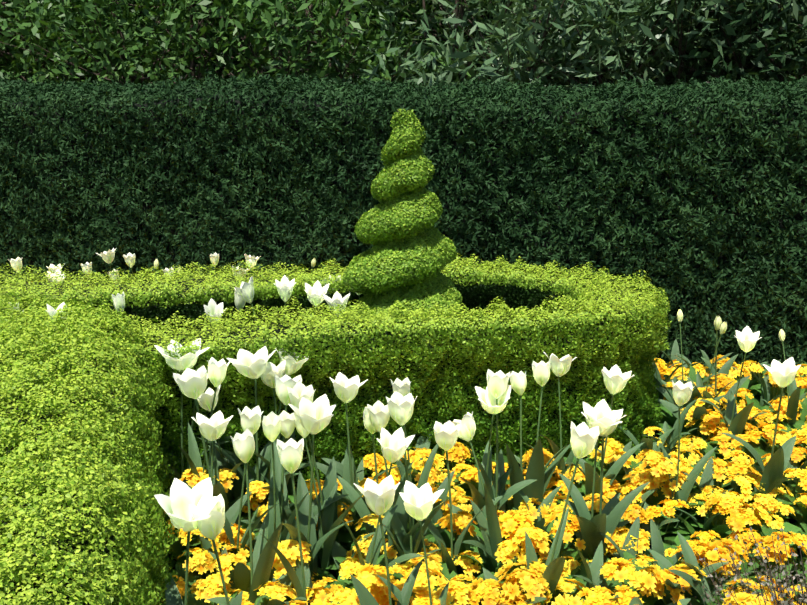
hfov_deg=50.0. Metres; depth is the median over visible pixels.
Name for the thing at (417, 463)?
primula
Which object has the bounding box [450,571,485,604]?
primula
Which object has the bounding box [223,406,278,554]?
tulip
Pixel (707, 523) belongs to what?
tulip
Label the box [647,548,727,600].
tulip
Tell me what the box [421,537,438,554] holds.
primula
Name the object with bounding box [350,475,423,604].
tulip
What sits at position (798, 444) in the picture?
primula
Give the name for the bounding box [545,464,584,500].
primula
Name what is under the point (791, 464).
tulip
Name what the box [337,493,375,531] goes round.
tulip
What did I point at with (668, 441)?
tulip
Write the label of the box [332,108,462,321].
spiral topiary
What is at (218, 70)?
tree
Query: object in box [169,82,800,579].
ground
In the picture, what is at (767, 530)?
primula
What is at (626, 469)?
tulip
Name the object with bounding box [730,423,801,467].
primula
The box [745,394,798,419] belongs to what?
primula
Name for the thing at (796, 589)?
primula
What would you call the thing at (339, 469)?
tulip
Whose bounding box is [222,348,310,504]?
tulip
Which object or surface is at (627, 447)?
tulip
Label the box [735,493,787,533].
primula
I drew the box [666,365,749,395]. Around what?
primula
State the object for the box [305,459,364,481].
tulip
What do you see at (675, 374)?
primula
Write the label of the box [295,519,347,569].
primula
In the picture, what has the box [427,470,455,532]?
tulip
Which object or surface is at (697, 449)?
primula
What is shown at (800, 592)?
primula
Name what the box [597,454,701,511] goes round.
primula
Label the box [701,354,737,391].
tulip
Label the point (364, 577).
primula
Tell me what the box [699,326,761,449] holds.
tulip
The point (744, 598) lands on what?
primula
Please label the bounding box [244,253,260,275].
tulip
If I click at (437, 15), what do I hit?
shrub
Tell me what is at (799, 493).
primula
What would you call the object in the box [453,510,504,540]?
primula
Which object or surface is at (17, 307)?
tulip
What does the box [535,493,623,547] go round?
primula
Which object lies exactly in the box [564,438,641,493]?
primula
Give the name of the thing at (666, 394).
tulip
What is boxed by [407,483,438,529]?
primula
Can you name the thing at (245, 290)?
tulip
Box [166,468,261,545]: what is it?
primula
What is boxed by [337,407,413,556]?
tulip
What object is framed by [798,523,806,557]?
primula
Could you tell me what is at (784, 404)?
primula
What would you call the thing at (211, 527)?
tulip
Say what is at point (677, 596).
primula
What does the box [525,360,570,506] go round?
tulip
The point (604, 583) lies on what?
tulip
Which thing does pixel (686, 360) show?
tulip
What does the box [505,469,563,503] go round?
primula
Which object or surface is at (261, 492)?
primula
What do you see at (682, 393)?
tulip
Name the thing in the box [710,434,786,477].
primula
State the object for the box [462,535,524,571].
tulip
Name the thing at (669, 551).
primula
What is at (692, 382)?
tulip
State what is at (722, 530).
primula
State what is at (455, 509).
tulip
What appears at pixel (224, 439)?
tulip
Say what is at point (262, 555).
tulip
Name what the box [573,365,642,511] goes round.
tulip
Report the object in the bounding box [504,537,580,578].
primula
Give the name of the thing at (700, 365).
primula
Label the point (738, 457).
primula
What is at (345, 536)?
primula
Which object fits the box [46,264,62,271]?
tulip
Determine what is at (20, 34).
shrub
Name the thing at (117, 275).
tulip
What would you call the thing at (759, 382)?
tulip
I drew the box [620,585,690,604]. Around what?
tulip
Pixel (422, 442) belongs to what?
tulip
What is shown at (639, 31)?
shrub
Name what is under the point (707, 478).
tulip
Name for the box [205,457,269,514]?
tulip
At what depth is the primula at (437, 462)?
3.22 m
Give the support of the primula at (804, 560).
on the ground
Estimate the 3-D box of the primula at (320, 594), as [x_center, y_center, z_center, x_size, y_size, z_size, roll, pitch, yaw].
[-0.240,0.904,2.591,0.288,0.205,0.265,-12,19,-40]
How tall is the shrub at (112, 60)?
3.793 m
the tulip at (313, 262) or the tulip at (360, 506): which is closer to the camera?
the tulip at (360, 506)
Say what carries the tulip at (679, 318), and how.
on the ground
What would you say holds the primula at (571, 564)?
on the ground
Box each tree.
[5,0,300,85]
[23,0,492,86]
[43,4,391,83]
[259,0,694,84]
[328,3,577,106]
[482,0,804,86]
[698,3,804,79]
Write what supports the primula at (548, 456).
on the ground
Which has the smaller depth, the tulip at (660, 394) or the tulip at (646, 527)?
the tulip at (646, 527)
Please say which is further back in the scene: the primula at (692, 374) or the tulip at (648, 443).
the primula at (692, 374)
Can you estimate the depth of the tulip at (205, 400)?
3.06 m
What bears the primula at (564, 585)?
on the ground
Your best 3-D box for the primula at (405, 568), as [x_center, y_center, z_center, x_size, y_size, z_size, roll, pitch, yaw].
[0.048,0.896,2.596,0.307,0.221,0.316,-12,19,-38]
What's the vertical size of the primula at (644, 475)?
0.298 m
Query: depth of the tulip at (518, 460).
3.36 m
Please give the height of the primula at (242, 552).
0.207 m
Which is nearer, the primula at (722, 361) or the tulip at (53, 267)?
the primula at (722, 361)
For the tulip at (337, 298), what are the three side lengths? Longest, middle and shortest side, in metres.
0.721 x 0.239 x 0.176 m
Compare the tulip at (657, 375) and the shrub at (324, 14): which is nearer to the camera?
the tulip at (657, 375)
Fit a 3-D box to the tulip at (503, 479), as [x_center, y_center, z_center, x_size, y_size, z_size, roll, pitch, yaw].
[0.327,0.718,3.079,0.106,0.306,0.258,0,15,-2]
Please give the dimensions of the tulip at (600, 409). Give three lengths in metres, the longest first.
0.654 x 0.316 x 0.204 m
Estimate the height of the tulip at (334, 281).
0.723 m
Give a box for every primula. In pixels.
[163,467,231,507]
[165,517,245,574]
[165,573,237,603]
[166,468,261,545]
[175,529,249,604]
[181,519,258,556]
[183,553,254,604]
[213,529,257,571]
[230,539,313,597]
[242,481,268,531]
[253,567,348,604]
[254,593,307,604]
[257,502,289,530]
[266,489,314,510]
[273,563,322,586]
[288,479,354,542]
[293,574,354,602]
[295,479,322,499]
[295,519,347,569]
[317,502,367,549]
[317,550,365,579]
[323,554,401,596]
[324,569,393,604]
[334,514,440,563]
[341,473,408,528]
[356,464,443,544]
[358,477,381,503]
[358,564,441,604]
[363,453,390,479]
[371,447,452,486]
[380,474,417,516]
[388,552,450,600]
[392,562,470,604]
[402,548,499,595]
[406,511,479,581]
[407,448,478,513]
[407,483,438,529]
[409,586,439,604]
[411,441,479,507]
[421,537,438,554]
[432,463,509,500]
[435,498,458,544]
[446,485,477,522]
[450,526,551,604]
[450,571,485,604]
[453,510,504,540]
[456,513,547,582]
[465,573,525,604]
[469,484,512,518]
[471,498,562,524]
[479,510,585,563]
[481,448,584,498]
[492,462,507,485]
[496,561,584,604]
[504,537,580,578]
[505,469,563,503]
[506,480,573,504]
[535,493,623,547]
[538,556,615,604]
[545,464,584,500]
[557,476,626,527]
[561,556,604,572]
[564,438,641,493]
[567,532,647,557]
[572,503,653,543]
[572,585,643,604]
[588,526,652,563]
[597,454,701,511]
[600,551,676,604]
[606,480,679,536]
[614,450,715,535]
[625,499,700,544]
[626,555,722,604]
[634,426,680,454]
[636,448,655,460]
[642,359,672,406]
[644,543,711,590]
[647,387,727,447]
[649,543,684,563]
[652,398,720,446]
[655,358,681,380]
[657,546,760,604]
[658,382,672,423]
[662,465,695,503]
[663,530,719,557]
[664,493,741,543]
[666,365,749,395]
[667,359,681,368]
[667,366,704,377]
[668,454,725,493]
[670,435,743,487]
[671,371,695,385]
[682,409,745,458]
[684,574,783,604]
[686,485,745,536]
[688,429,720,442]
[690,459,791,518]
[692,362,704,370]
[695,475,800,560]
[699,363,737,382]
[703,450,755,494]
[706,538,795,589]
[709,508,801,575]
[710,355,737,371]
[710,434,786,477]
[717,377,760,397]
[719,360,766,394]
[721,402,766,440]
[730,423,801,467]
[730,471,794,509]
[734,388,769,409]
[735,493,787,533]
[736,371,805,419]
[742,422,769,444]
[743,437,806,485]
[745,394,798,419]
[748,407,774,431]
[748,532,806,600]
[754,464,806,521]
[755,575,795,604]
[756,374,806,404]
[757,502,804,548]
[759,521,806,572]
[760,426,806,464]
[761,453,787,487]
[765,396,806,430]
[767,360,806,376]
[772,397,806,430]
[776,474,806,548]
[783,377,806,392]
[784,421,806,447]
[784,584,806,604]
[791,420,805,429]
[795,566,806,602]
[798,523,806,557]
[801,532,806,556]
[802,557,806,568]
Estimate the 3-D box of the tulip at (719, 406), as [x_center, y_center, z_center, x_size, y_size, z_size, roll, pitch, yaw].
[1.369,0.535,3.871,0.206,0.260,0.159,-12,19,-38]
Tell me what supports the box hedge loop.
on the ground
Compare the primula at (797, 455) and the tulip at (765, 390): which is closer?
the primula at (797, 455)
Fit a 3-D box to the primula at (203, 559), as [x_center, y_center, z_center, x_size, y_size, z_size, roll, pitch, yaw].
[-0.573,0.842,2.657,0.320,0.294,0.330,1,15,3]
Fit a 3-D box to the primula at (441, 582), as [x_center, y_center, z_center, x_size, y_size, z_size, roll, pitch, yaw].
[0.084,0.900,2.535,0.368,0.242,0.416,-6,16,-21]
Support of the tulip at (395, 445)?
on the ground
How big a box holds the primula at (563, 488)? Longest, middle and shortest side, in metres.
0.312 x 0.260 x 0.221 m
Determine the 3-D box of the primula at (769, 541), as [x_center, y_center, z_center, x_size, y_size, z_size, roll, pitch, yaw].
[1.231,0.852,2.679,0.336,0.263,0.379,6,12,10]
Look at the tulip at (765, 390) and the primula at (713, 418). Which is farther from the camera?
the tulip at (765, 390)
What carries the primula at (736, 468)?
on the ground
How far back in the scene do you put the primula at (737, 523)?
2.81 m
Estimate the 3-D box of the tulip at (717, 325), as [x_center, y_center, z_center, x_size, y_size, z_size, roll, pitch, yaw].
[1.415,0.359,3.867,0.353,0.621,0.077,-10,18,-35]
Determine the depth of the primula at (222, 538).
2.81 m
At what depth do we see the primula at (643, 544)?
2.77 m
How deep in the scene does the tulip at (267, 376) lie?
3.14 m
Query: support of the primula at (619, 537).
on the ground
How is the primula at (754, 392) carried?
on the ground
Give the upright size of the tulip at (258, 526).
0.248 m
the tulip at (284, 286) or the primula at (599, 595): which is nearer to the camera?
the primula at (599, 595)
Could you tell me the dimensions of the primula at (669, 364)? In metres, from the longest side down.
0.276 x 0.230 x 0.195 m
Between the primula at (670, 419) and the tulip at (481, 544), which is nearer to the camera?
the tulip at (481, 544)
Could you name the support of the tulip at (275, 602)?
on the ground
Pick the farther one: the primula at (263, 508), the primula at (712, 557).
the primula at (263, 508)
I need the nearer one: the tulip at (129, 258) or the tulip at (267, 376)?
the tulip at (267, 376)
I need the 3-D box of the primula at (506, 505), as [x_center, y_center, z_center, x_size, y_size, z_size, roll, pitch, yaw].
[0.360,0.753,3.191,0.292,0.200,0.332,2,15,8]
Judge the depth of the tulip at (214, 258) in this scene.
5.25 m
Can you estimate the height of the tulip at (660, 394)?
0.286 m
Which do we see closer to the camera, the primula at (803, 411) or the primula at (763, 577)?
the primula at (763, 577)
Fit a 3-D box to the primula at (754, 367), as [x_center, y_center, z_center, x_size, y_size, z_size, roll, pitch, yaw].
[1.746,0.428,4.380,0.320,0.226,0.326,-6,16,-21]
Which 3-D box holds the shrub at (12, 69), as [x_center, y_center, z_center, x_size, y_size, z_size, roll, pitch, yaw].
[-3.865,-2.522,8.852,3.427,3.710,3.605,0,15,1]
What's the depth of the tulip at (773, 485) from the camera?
3.13 m
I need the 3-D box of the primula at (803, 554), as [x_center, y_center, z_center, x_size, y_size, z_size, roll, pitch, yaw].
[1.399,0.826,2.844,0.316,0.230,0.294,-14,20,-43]
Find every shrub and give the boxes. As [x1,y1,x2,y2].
[0,0,182,85]
[0,0,359,88]
[0,2,71,81]
[117,0,512,87]
[262,0,726,92]
[449,0,806,93]
[622,0,806,85]
[671,525,806,604]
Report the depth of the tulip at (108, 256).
5.22 m
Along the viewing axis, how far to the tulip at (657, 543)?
2.73 m
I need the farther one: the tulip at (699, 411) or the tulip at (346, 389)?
the tulip at (699, 411)
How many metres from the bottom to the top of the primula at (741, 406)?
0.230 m
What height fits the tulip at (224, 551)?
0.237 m
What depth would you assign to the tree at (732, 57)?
8.94 m
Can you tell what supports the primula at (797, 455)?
on the ground
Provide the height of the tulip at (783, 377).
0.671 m
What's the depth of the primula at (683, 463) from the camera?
3.32 m
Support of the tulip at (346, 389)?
on the ground
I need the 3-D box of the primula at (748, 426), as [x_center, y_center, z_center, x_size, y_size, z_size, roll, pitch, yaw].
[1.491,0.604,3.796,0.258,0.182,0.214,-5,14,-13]
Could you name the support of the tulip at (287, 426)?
on the ground
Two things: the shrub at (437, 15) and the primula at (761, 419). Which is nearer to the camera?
the primula at (761, 419)
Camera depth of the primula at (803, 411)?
3.93 m
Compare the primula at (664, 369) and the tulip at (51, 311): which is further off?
the primula at (664, 369)
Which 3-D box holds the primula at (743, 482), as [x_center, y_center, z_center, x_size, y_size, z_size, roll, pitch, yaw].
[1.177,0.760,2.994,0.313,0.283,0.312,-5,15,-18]
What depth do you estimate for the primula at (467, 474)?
3.24 m
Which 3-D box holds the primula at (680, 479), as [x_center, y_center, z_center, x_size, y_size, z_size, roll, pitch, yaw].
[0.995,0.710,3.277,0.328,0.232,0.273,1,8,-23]
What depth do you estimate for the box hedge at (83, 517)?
2.25 m
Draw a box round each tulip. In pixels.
[6,302,19,314]
[8,257,21,278]
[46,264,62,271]
[46,302,67,319]
[47,269,63,282]
[80,262,91,279]
[96,248,115,283]
[107,269,118,283]
[112,291,124,315]
[123,252,134,281]
[154,259,158,275]
[154,338,209,482]
[154,477,218,604]
[162,365,230,483]
[163,267,173,275]
[173,365,228,512]
[179,357,230,485]
[188,548,230,603]
[189,494,260,604]
[191,411,251,571]
[197,346,309,506]
[197,384,243,504]
[204,298,226,323]
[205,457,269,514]
[206,515,257,565]
[206,566,306,604]
[208,445,255,513]
[208,551,277,596]
[209,252,218,275]
[217,436,233,448]
[221,480,255,505]
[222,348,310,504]
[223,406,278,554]
[230,429,282,603]
[230,590,242,604]
[232,266,250,276]
[234,276,255,320]
[234,290,245,322]
[241,520,291,548]
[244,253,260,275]
[244,468,302,501]
[254,360,307,506]
[260,438,313,604]
[261,410,319,528]
[262,411,308,542]
[267,599,288,604]
[270,374,349,547]
[274,275,295,318]
[283,394,353,581]
[287,382,362,533]
[292,411,347,571]
[305,280,329,314]
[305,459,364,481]
[310,258,315,277]
[313,462,364,497]
[319,372,403,531]
[322,291,349,316]
[322,458,363,498]
[325,275,341,291]
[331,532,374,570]
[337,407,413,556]
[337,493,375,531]
[339,427,422,566]
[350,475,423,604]
[367,400,440,562]
[376,481,448,604]
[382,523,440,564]
[383,392,449,563]
[390,377,438,541]
[401,430,439,479]
[423,421,484,573]
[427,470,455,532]
[447,496,502,530]
[452,411,503,572]
[460,385,535,509]
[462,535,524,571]
[464,369,509,516]
[478,468,511,504]
[482,567,546,604]
[506,371,566,509]
[514,455,566,482]
[518,485,561,530]
[523,352,576,491]
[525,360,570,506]
[525,421,599,604]
[559,400,621,560]
[563,406,648,562]
[568,520,629,558]
[569,461,614,503]
[572,562,608,588]
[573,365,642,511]
[574,541,618,599]
[597,441,631,480]
[600,517,639,557]
[615,489,656,525]
[617,424,673,460]
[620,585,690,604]
[622,450,660,491]
[642,399,696,452]
[642,502,678,548]
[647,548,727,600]
[650,375,681,412]
[650,519,682,564]
[653,361,688,387]
[654,579,688,604]
[655,384,713,419]
[656,395,725,436]
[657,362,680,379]
[658,421,689,453]
[659,380,716,527]
[660,309,683,400]
[662,339,702,371]
[668,569,711,604]
[672,377,682,417]
[675,354,717,373]
[677,488,733,531]
[677,532,757,595]
[682,457,747,502]
[683,373,718,389]
[694,321,734,405]
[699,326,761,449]
[701,350,732,379]
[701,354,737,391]
[703,316,749,425]
[709,385,737,429]
[722,357,800,497]
[732,362,766,388]
[738,407,767,434]
[751,472,799,504]
[752,359,780,387]
[756,370,783,405]
[762,329,800,423]
[782,379,806,399]
[786,459,806,482]
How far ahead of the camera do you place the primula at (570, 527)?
2.79 m
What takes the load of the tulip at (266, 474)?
on the ground
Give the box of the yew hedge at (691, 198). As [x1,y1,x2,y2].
[0,66,806,372]
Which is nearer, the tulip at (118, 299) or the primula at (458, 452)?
the primula at (458, 452)
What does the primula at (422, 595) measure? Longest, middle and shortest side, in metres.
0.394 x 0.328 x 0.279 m
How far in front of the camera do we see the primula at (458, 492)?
3.12 m
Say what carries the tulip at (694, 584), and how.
on the ground
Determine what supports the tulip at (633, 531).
on the ground
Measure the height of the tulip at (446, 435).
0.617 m
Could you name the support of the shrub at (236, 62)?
on the ground
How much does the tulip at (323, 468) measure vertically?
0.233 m
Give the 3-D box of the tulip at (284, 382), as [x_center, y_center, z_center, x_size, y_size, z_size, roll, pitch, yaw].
[-0.309,0.589,2.874,0.266,0.713,0.198,1,5,-7]
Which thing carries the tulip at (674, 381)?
on the ground
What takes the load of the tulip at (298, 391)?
on the ground
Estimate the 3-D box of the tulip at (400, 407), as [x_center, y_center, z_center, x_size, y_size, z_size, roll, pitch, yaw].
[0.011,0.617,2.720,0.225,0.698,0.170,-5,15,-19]
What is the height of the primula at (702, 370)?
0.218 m
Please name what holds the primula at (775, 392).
on the ground
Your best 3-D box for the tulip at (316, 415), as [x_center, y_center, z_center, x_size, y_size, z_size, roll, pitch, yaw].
[-0.247,0.634,2.624,0.194,0.717,0.361,1,15,2]
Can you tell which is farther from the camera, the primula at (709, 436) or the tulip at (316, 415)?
the primula at (709, 436)
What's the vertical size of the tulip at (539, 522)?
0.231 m
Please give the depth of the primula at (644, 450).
3.50 m
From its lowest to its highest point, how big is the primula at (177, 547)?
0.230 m
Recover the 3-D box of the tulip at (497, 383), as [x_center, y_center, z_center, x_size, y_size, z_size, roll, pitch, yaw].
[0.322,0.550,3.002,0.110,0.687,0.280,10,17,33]
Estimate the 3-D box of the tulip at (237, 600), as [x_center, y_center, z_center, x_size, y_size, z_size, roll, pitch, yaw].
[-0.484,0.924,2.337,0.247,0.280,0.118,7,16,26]
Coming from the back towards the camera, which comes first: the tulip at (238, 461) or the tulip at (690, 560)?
the tulip at (238, 461)
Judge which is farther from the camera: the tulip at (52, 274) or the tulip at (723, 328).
the tulip at (52, 274)
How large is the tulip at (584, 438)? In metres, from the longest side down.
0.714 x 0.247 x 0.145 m
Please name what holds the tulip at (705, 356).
on the ground
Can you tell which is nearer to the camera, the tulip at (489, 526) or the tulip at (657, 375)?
the tulip at (489, 526)
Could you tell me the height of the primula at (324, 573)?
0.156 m
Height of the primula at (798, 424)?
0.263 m
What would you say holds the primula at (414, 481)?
on the ground
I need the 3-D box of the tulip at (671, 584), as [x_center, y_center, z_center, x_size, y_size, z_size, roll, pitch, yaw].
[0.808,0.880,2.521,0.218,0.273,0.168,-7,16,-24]
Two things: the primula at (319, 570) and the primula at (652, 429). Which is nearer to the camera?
the primula at (319, 570)
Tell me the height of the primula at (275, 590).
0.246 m
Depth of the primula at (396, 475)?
3.06 m
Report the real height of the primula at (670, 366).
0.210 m
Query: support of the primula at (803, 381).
on the ground
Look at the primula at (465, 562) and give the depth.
2.70 m
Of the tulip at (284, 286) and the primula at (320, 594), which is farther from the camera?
the tulip at (284, 286)
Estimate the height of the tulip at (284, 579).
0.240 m
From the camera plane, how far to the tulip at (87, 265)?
4.98 m
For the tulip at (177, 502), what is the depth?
2.04 m
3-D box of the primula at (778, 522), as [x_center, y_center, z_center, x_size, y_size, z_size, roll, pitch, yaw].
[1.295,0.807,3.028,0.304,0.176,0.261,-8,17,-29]
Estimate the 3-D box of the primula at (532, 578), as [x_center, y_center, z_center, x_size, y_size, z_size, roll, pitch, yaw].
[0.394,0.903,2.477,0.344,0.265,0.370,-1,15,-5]
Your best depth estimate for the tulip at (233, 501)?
3.07 m
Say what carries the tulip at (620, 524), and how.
on the ground
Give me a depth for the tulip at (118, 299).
3.76 m
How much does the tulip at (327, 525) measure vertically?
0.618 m
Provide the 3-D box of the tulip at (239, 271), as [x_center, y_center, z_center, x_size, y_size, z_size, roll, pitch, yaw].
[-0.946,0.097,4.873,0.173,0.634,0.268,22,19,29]
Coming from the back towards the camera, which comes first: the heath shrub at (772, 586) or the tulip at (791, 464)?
the tulip at (791, 464)
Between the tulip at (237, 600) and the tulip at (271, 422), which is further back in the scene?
the tulip at (271, 422)
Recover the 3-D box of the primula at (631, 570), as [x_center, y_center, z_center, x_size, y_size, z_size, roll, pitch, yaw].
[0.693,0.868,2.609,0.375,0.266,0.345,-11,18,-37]
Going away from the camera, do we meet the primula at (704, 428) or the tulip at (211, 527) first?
the tulip at (211, 527)
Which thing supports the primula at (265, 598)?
on the ground
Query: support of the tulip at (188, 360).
on the ground
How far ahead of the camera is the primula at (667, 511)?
2.98 m
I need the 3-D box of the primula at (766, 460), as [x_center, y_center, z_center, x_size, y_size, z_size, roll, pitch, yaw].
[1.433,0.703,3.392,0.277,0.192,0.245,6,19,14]
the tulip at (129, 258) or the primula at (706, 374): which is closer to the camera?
the primula at (706, 374)
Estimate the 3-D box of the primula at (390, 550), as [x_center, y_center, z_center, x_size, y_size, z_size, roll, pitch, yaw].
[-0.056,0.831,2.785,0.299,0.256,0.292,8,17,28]
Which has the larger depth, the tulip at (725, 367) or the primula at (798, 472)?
the tulip at (725, 367)
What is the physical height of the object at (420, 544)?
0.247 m
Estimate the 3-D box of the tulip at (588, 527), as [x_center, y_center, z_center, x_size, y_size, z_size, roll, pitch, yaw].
[0.657,0.648,2.721,0.273,0.639,0.235,1,15,2]
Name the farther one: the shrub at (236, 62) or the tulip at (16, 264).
the shrub at (236, 62)
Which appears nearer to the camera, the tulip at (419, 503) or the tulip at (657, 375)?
the tulip at (419, 503)
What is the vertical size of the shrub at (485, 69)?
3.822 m
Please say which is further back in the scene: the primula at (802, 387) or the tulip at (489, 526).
the primula at (802, 387)
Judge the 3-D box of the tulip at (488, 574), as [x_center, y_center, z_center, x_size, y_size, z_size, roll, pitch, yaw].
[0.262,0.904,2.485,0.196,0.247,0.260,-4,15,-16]
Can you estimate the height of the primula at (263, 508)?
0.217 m
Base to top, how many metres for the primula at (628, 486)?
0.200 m
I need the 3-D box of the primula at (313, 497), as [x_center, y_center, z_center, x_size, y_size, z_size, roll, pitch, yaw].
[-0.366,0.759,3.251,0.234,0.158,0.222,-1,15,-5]
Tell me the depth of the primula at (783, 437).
3.55 m
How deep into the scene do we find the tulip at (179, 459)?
3.24 m
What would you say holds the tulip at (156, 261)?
on the ground
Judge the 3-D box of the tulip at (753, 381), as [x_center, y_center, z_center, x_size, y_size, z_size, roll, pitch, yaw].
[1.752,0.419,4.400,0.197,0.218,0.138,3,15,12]
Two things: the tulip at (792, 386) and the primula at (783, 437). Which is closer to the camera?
the primula at (783, 437)
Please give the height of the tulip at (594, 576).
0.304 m
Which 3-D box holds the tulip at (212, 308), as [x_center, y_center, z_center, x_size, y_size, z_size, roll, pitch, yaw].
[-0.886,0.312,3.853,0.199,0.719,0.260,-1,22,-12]
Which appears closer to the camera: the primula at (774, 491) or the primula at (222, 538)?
the primula at (222, 538)
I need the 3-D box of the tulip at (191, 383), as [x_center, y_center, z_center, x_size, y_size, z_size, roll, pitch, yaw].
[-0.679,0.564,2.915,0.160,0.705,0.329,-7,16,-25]
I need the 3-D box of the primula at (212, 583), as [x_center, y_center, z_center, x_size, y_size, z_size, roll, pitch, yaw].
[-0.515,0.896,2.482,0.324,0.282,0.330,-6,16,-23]
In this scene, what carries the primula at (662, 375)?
on the ground
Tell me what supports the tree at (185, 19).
on the ground
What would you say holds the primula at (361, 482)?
on the ground
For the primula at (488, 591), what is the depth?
2.47 m
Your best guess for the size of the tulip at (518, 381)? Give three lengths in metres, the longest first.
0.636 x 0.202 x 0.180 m
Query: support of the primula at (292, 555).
on the ground
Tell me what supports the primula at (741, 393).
on the ground
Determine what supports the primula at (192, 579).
on the ground
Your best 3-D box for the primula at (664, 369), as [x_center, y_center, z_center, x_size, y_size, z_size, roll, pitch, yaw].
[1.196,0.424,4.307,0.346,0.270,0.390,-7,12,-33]
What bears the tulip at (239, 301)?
on the ground
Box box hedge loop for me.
[0,253,671,487]
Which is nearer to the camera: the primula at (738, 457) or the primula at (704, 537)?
the primula at (704, 537)
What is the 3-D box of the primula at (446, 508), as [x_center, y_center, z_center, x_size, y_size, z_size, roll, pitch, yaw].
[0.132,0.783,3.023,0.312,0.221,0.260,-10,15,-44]
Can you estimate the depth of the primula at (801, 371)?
4.34 m
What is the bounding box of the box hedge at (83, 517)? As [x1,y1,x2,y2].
[0,287,179,604]
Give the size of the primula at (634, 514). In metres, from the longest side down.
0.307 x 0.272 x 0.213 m
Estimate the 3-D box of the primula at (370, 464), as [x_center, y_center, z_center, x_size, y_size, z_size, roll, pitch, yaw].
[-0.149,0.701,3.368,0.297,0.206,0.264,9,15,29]
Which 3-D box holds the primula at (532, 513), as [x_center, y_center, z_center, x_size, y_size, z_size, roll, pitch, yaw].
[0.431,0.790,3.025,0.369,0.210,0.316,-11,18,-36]
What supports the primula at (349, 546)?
on the ground
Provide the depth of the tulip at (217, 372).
2.98 m
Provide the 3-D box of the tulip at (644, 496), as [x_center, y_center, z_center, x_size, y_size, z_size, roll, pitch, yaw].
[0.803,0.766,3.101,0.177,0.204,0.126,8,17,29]
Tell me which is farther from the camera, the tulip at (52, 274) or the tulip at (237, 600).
the tulip at (52, 274)
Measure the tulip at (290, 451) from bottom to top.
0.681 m
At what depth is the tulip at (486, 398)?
2.96 m
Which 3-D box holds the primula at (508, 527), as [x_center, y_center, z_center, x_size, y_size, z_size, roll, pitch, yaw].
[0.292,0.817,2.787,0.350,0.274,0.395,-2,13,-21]
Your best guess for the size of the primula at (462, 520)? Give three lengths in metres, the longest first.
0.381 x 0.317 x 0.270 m
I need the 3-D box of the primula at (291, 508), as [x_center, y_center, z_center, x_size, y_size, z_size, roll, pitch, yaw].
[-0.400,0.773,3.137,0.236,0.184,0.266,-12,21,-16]
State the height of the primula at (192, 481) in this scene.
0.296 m
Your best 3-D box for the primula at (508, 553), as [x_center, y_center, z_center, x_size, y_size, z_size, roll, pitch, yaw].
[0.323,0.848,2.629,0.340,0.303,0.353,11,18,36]
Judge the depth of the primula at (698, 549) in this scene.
2.69 m
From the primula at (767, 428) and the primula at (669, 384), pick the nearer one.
the primula at (767, 428)
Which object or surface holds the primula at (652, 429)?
on the ground
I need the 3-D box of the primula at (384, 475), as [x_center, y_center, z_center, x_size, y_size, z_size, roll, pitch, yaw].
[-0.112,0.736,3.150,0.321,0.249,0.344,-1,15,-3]
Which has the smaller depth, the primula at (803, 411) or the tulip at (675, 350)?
the primula at (803, 411)
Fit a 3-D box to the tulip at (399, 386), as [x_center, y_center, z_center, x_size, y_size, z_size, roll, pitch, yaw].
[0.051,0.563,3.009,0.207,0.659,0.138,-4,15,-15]
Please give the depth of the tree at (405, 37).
12.33 m
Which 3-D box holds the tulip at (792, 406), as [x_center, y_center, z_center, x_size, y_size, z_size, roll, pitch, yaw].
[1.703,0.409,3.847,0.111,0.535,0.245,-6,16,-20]
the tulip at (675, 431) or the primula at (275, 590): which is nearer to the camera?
the primula at (275, 590)
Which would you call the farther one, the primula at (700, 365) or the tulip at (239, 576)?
the primula at (700, 365)
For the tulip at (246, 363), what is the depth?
3.11 m
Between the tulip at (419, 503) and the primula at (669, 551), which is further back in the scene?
the primula at (669, 551)
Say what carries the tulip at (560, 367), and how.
on the ground
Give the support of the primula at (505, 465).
on the ground
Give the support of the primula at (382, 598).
on the ground
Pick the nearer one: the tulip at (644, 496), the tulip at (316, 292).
the tulip at (644, 496)
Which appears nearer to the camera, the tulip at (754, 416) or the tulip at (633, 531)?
the tulip at (633, 531)
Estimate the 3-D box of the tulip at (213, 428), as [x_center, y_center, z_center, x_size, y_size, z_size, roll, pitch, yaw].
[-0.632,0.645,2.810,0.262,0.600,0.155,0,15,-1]
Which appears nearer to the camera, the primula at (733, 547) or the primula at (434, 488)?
the primula at (733, 547)
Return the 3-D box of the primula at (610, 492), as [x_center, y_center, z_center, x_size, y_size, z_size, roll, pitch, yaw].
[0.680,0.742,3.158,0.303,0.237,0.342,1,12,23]
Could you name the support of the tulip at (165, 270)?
on the ground
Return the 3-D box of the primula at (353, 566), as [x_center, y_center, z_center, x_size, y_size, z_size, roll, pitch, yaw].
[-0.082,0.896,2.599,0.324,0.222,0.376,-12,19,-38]
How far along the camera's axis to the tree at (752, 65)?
9.04 m
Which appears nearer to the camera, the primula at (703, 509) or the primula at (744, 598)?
the primula at (744, 598)
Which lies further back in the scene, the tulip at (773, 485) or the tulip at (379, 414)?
the tulip at (773, 485)
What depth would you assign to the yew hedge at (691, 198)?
4.91 m

